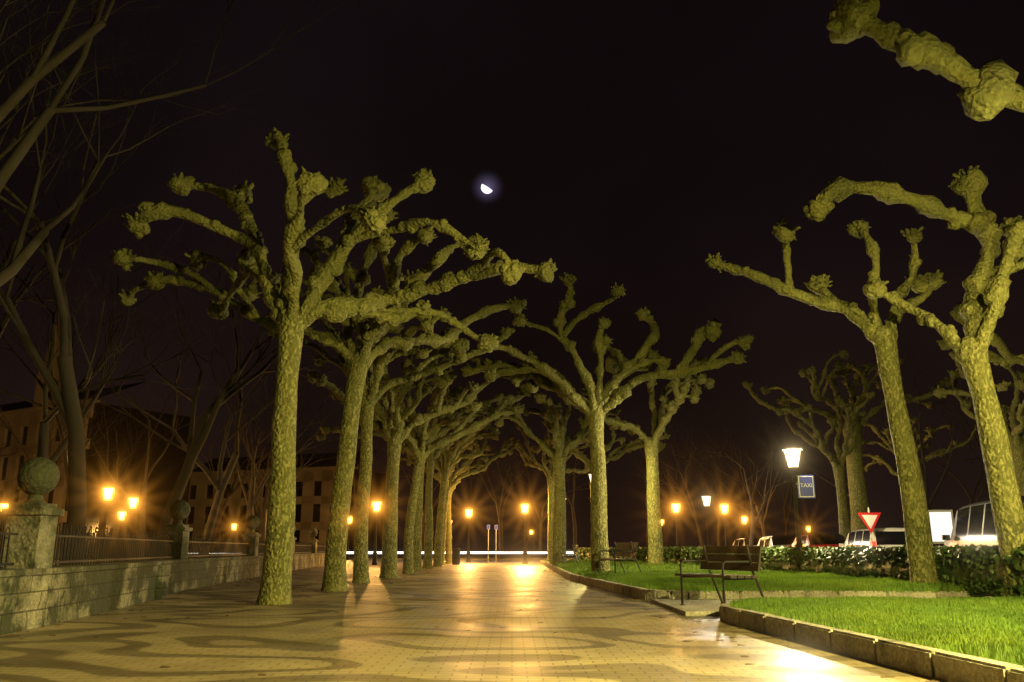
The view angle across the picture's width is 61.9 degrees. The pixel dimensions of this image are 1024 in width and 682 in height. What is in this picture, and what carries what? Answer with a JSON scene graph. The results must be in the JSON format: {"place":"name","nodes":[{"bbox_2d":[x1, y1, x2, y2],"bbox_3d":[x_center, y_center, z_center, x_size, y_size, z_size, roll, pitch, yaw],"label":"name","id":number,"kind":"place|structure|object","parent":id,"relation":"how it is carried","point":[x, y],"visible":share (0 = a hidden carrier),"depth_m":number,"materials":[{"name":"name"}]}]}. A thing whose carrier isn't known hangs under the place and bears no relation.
{"place":"outdoors","nodes":[
{"label":"outdoors","id":0,"kind":"place"},
{"bbox_2d":[0,550,573,564],"bbox_3d":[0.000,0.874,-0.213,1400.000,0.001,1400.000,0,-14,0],"label":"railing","id":1,"kind":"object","parent":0,"point":[495,557],"depth_m":105.69,"materials":[{"name":"metal"}]},
{"bbox_2d":[0,499,9,541],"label":"sodium lamp","id":2,"kind":"object","parent":1,"relation":"on","point":[4,502],"depth_m":51.92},
{"bbox_2d":[0,322,195,557],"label":"building","id":3,"kind":"structure","parent":1,"relation":"on","point":[163,476],"depth_m":90.59,"materials":[{"name":"black"}]},
{"bbox_2d":[98,481,115,562],"bbox_3d":[-18.200,8.246,38.132,0.570,3.940,0.600,0,-14,0],"label":"sodium lamp","id":4,"kind":"object","parent":1,"relation":"on","point":[108,485],"depth_m":38.31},
{"bbox_2d":[115,507,126,557],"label":"sodium lamp","id":5,"kind":"object","parent":1,"relation":"on","point":[122,510],"depth_m":56.72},
{"bbox_2d":[126,492,139,555],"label":"sodium lamp","id":6,"kind":"object","parent":1,"relation":"on","point":[132,508],"depth_m":45.80,"materials":[{"name":"yellow glass"}]},
{"bbox_2d":[0,385,319,558],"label":"bare trees","id":7,"kind":"object","parent":1,"relation":"on","point":[259,516],"visible":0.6,"depth_m":78.05,"materials":[{"name":"brown plant"}]},
{"bbox_2d":[0,0,359,560],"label":"bare trees","id":8,"kind":"object","parent":1,"relation":"on","point":[43,439],"visible":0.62,"depth_m":34.05,"materials":[{"name":"brown plant"}]},
{"bbox_2d":[0,0,447,564],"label":"bare trees","id":9,"kind":"object","parent":1,"relation":"on","point":[66,398],"visible":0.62,"depth_m":22.16,"materials":[{"name":"brown plant"}]},
{"bbox_2d":[231,521,236,548],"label":"sodium lamp","id":10,"kind":"object","parent":1,"relation":"on","point":[233,533],"depth_m":85.87,"materials":[{"name":"yellow glass"}]},
{"bbox_2d":[186,451,385,555],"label":"building","id":11,"kind":"structure","parent":1,"relation":"on","point":[313,499],"depth_m":124.64,"materials":[{"name":"black brick"}]},
{"bbox_2d":[346,513,352,559],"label":"sodium lamp","id":12,"kind":"object","parent":1,"relation":"on","point":[347,557],"depth_m":72.99,"materials":[{"name":"black metal"}]},
{"bbox_2d":[372,497,381,564],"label":"sodium lamp","id":13,"kind":"object","parent":1,"relation":"on","point":[374,558],"depth_m":49.48,"materials":[{"name":"black metal"}]},
{"bbox_2d":[359,411,499,566],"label":"plane tree","id":14,"kind":"object","parent":1,"relation":"on","point":[447,464],"visible":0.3,"depth_m":45.82,"materials":[{"name":"brown plant"}]},
{"bbox_2d":[384,382,514,568],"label":"plane tree","id":15,"kind":"object","parent":1,"relation":"on","point":[428,545],"visible":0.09,"depth_m":41.14,"materials":[{"name":"brown plant"}]},
{"bbox_2d":[406,442,505,563],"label":"plane tree","id":16,"kind":"object","parent":1,"relation":"on","point":[448,559],"visible":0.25,"depth_m":54.43,"materials":[{"name":"brown plant"}]},
{"bbox_2d":[400,433,519,564],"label":"plane tree","id":17,"kind":"object","parent":1,"relation":"on","point":[451,481],"visible":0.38,"depth_m":50.74,"materials":[{"name":"brown plant"}]},
{"bbox_2d":[465,505,472,561],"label":"sodium lamp","id":18,"kind":"object","parent":1,"relation":"on","point":[468,553],"depth_m":59.11,"materials":[{"name":"yellow glass"}]},
{"bbox_2d":[520,500,529,563],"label":"sodium lamp","id":19,"kind":"object","parent":1,"relation":"on","point":[525,553],"depth_m":52.22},
{"bbox_2d":[223,390,834,559],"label":"bare trees","id":20,"kind":"object","parent":1,"relation":"on","point":[542,516],"visible":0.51,"depth_m":82.63,"materials":[{"name":"brown plant"}]},
{"bbox_2d":[530,529,532,554],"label":"sodium lamp","id":21,"kind":"object","parent":1,"relation":"on","point":[531,542],"depth_m":127.59,"materials":[{"name":"yellow glass"}]},
{"bbox_2d":[671,499,679,546],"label":"sodium lamp","id":22,"kind":"object","parent":1,"relation":"on","point":[676,522],"depth_m":51.91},
{"bbox_2d":[719,500,728,545],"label":"sodium lamp","id":23,"kind":"object","parent":1,"relation":"on","point":[724,503],"depth_m":52.88,"materials":[{"name":"yellow glass"}]},
{"bbox_2d":[741,515,747,537],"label":"sodium lamp","id":24,"kind":"object","parent":1,"relation":"on","point":[744,525],"depth_m":73.29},
{"bbox_2d":[781,438,815,570],"bbox_3d":[7.770,4.565,23.032,0.765,3.940,0.555,-8,-16,30],"label":"street lamp","id":25,"kind":"object","parent":1,"relation":"on","point":[803,491],"depth_m":23.21,"materials":[{"name":"black metal"}]},
{"bbox_2d":[631,340,1013,546],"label":"bare trees","id":26,"kind":"object","parent":1,"relation":"on","point":[759,518],"visible":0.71,"depth_m":54.58,"materials":[{"name":"brown plant"}]},
{"bbox_2d":[774,392,875,538],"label":"plane tree","id":27,"kind":"object","parent":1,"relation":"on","point":[849,429],"visible":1,"depth_m":41.30,"materials":[{"name":"brown plant"}]},
{"bbox_2d":[742,349,958,530],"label":"plane tree","id":28,"kind":"object","parent":1,"relation":"on","point":[858,496],"visible":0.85,"depth_m":44.51,"materials":[{"name":"brown plant"}]},
{"bbox_2d":[835,415,977,476],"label":"plane tree","id":29,"kind":"object","parent":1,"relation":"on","point":[879,460],"visible":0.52,"depth_m":49.00,"materials":[{"name":"brown plant"}]},
{"bbox_2d":[936,303,1023,367],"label":"plane tree","id":30,"kind":"object","parent":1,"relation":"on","point":[1006,358],"visible":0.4,"depth_m":24.62,"materials":[{"name":"brown plant"}]},
{"bbox_2d":[86,561,539,562],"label":"road","id":31,"kind":"structure","parent":0,"point":[460,562],"depth_m":58.12,"materials":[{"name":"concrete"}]},
{"bbox_2d":[732,538,759,545],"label":"dark car","id":32,"kind":"object","parent":31,"relation":"on","point":[741,542],"depth_m":47.68,"materials":[{"name":"grey paint"}]},
{"bbox_2d":[753,535,795,547],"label":"beige car","id":33,"kind":"object","parent":31,"relation":"on","point":[778,541],"visible":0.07,"depth_m":41.67,"materials":[{"name":"beige paint"}]},
{"bbox_2d":[788,534,845,547],"bbox_3d":[13.300,9.198,37.174,2.100,1.520,4.450,-1,-14,4],"label":"red car","id":34,"kind":"object","parent":31,"relation":"on","point":[821,540],"visible":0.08,"depth_m":35.62,"materials":[{"name":"red paint"}]},
{"bbox_2d":[858,507,880,545],"bbox_3d":[11.900,6.640,28.226,0.800,2.268,0.069,0,-14,0],"label":"yield sign","id":35,"kind":"object","parent":31,"relation":"on","point":[869,520],"visible":0.82,"depth_m":28.36,"materials":[{"name":"red metal"}]},
{"bbox_2d":[839,528,905,546],"bbox_3d":[13.200,7.620,30.869,2.100,1.600,4.650,-1,-14,6],"label":"white wagon","id":36,"kind":"object","parent":31,"relation":"on","point":[889,537],"visible":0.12,"depth_m":28.89,"materials":[{"name":"grey paint"}]},
{"bbox_2d":[928,510,953,547],"bbox_3d":[14.899,6.969,29.485,0.800,2.225,0.166,-5,-15,19],"label":"illuminated sign","id":37,"kind":"object","parent":31,"relation":"on","point":[941,522],"visible":0.36,"depth_m":29.55,"materials":[{"name":"white plastic"}]},
{"bbox_2d":[942,496,1023,546],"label":"van","id":38,"kind":"object","parent":31,"relation":"on","point":[974,524],"visible":0.14,"depth_m":18.63,"materials":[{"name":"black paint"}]},
{"bbox_2d":[188,552,573,553],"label":"headlight trails","id":39,"kind":"object","parent":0,"point":[475,553],"depth_m":61.11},
{"bbox_2d":[481,184,491,193],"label":"moon","id":40,"kind":"object","parent":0,"point":[486,189],"visible":1,"depth_m":1476.25,"materials":[{"name":"white"}]},
{"bbox_2d":[0,563,1023,681],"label":"promenade paving","id":41,"kind":"structure","parent":0,"point":[308,635],"depth_m":8.60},
{"bbox_2d":[0,554,324,634],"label":"river wall","id":42,"kind":"structure","parent":41,"relation":"on","point":[32,602],"depth_m":12.29,"materials":[{"name":"stone"}]},
{"bbox_2d":[0,553,324,577],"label":"wall coping","id":43,"kind":"object","parent":42,"relation":"on","point":[54,569],"visible":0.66,"depth_m":12.45,"materials":[{"name":"stone"}]},
{"bbox_2d":[0,518,325,568],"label":"iron fence","id":44,"kind":"object","parent":43,"relation":"on","point":[300,548],"visible":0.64,"depth_m":15.21,"materials":[{"name":"black metal"}]},
{"bbox_2d":[1,457,326,568],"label":"stone pillars","id":45,"kind":"structure","parent":43,"relation":"on","point":[32,520],"depth_m":10.33,"materials":[{"name":"stone"}]},
{"bbox_2d":[111,209,526,591],"bbox_3d":[-4.361,1.295,19.846,9.524,9.002,5.858,0,-14,0],"label":"plane tree","id":46,"kind":"object","parent":41,"relation":"on","point":[361,359],"visible":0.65,"depth_m":19.34,"materials":[{"name":"brown plant"}]},
{"bbox_2d":[121,127,556,604],"bbox_3d":[-3.110,0.306,15.245,7.948,8.760,5.865,0,-14,0],"label":"plane tree","id":47,"kind":"object","parent":41,"relation":"on","point":[365,218],"visible":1,"depth_m":15.44,"materials":[{"name":"brown plant"}]},
{"bbox_2d":[267,261,514,582],"bbox_3d":[-3.412,2.219,23.822,6.522,9.083,7.649,11,-18,-39],"label":"plane tree","id":48,"kind":"object","parent":41,"relation":"on","point":[373,392],"visible":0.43,"depth_m":23.72,"materials":[{"name":"brown plant"}]},
{"bbox_2d":[315,367,486,570],"bbox_3d":[-4.585,5.784,37.173,7.493,8.487,6.559,4,-14,-17],"label":"plane tree","id":49,"kind":"object","parent":41,"relation":"on","point":[440,422],"visible":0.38,"depth_m":36.83,"materials":[{"name":"brown plant"}]},
{"bbox_2d":[302,337,501,577],"bbox_3d":[-4.280,3.797,28.308,7.275,8.137,5.996,-12,-18,40],"label":"plane tree","id":50,"kind":"object","parent":41,"relation":"on","point":[393,430],"visible":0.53,"depth_m":28.16,"materials":[{"name":"brown plant"}]},
{"bbox_2d":[342,361,530,573],"bbox_3d":[-2.935,4.509,31.803,6.633,8.415,6.964,-3,-14,11],"label":"plane tree","id":51,"kind":"object","parent":41,"relation":"on","point":[415,439],"visible":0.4,"depth_m":32.60,"materials":[{"name":"brown plant"}]},
{"bbox_2d":[452,548,460,564],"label":"litter bin","id":52,"kind":"object","parent":41,"relation":"on","point":[455,556],"visible":1,"depth_m":50.24,"materials":[{"name":"black metal"}]},
{"bbox_2d":[5,566,938,681],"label":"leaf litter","id":53,"kind":"object","parent":41,"relation":"on","point":[13,635],"visible":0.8,"depth_m":10.67,"materials":[{"name":"brown plant"}]},
{"bbox_2d":[487,525,489,562],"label":"end sign","id":54,"kind":"object","parent":41,"relation":"on","point":[488,527],"visible":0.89,"depth_m":55.98,"materials":[{"name":"grey metal"}]},
{"bbox_2d":[494,525,497,548],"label":"end sign","id":55,"kind":"object","parent":41,"relation":"on","point":[496,527],"visible":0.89,"depth_m":56.40,"materials":[{"name":"grey metal"}]},
{"bbox_2d":[460,393,611,564],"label":"plane tree","id":56,"kind":"object","parent":41,"relation":"on","point":[559,457],"visible":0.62,"depth_m":39.23,"materials":[{"name":"brown plant"}]},
{"bbox_2d":[504,424,609,561],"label":"plane tree","id":57,"kind":"object","parent":41,"relation":"on","point":[547,471],"visible":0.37,"depth_m":51.22,"materials":[{"name":"brown plant"}]},
{"bbox_2d":[452,272,753,571],"bbox_3d":[2.547,2.734,25.234,8.407,8.529,6.855,0,-14,0],"label":"plane tree","id":58,"kind":"object","parent":41,"relation":"on","point":[536,374],"visible":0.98,"depth_m":24.86,"materials":[{"name":"brown plant"}]},
{"bbox_2d":[542,409,670,559],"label":"plane tree","id":59,"kind":"object","parent":41,"relation":"on","point":[631,445],"visible":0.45,"depth_m":45.19,"materials":[{"name":"brown plant"}]},
{"bbox_2d":[562,357,714,563],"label":"plane tree","id":60,"kind":"object","parent":41,"relation":"on","point":[655,538],"visible":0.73,"depth_m":32.46,"materials":[{"name":"brown plant"}]},
{"bbox_2d":[651,599,741,615],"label":"bay paving","id":61,"kind":"structure","parent":41,"relation":"on","point":[700,607],"depth_m":13.06,"materials":[{"name":"stone"}]},
{"bbox_2d":[675,544,764,604],"bbox_3d":[3.171,3.540,12.877,0.820,0.912,1.450,5,-15,-21],"label":"bench","id":62,"kind":"object","parent":61,"relation":"on","point":[734,558],"visible":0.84,"depth_m":12.85,"materials":[{"name":"black wood"}]},
{"bbox_2d":[540,560,979,600],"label":"curb","id":63,"kind":"structure","parent":41,"relation":"on","point":[635,592],"depth_m":14.80,"materials":[{"name":"stone"}]},
{"bbox_2d":[543,559,964,593],"bbox_3d":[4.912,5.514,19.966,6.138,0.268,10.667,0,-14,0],"label":"grass","id":64,"kind":"structure","parent":63,"relation":"on","point":[767,579],"depth_m":15.93,"materials":[{"name":"green plant"}]},
{"bbox_2d":[562,544,580,563],"bbox_3d":[2.530,9.018,35.885,0.820,0.912,1.800,0,-14,0],"label":"bench","id":65,"kind":"object","parent":64,"relation":"on","point":[575,548],"visible":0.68,"depth_m":35.22,"materials":[{"name":"black wood"}]},
{"bbox_2d":[598,541,641,572],"bbox_3d":[2.878,5.778,22.597,0.820,0.912,1.800,2,-14,-10],"label":"bench","id":66,"kind":"object","parent":64,"relation":"on","point":[626,548],"visible":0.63,"depth_m":22.47,"materials":[{"name":"black wood"}]},
{"bbox_2d":[549,559,721,573],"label":"grass","id":67,"kind":"structure","parent":64,"relation":"on","point":[572,566],"depth_m":28.19,"materials":[{"name":"green plant"}]},
{"bbox_2d":[574,543,1023,597],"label":"hedge","id":68,"kind":"object","parent":64,"relation":"on","point":[972,569],"visible":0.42,"depth_m":17.96,"materials":[{"name":"green plant"}]},
{"bbox_2d":[705,217,946,583],"bbox_3d":[6.634,1.156,16.753,5.267,7.559,1.809,1,-14,-4],"label":"plane tree","id":69,"kind":"object","parent":41,"relation":"on","point":[880,336],"visible":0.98,"depth_m":16.73,"materials":[{"name":"brown plant"}]},
{"bbox_2d":[719,603,1023,681],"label":"curb","id":70,"kind":"structure","parent":41,"relation":"on","point":[943,665],"depth_m":6.80,"materials":[{"name":"stone"}]},
{"bbox_2d":[730,594,1023,666],"bbox_3d":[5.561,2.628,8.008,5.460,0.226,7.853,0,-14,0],"label":"grass","id":71,"kind":"structure","parent":70,"relation":"on","point":[992,627],"depth_m":8.24,"materials":[{"name":"green plant"}]},
{"bbox_2d":[803,165,1023,596],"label":"plane tree","id":72,"kind":"object","parent":41,"relation":"on","point":[986,283],"visible":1,"depth_m":14.67,"materials":[{"name":"brown plant"}]},
{"bbox_2d":[826,0,1023,120],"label":"plane tree","id":73,"kind":"object","parent":41,"relation":"on","point":[992,89],"visible":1,"depth_m":9.90,"materials":[{"name":"brown plant"}]},
{"bbox_2d":[0,0,1023,549],"label":"sky","id":74,"kind":"structure","parent":0,"point":[629,143],"materials":[{"name":"black"}]},
{"bbox_2d":[701,491,712,545],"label":"street lamp","id":75,"kind":"object","parent":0,"point":[707,519],"depth_m":44.13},
{"bbox_2d":[933,351,1023,495],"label":"plane tree","id":76,"kind":"object","parent":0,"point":[1014,411],"visible":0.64,"depth_m":32.75,"materials":[{"name":"brown plant"}]}
]}

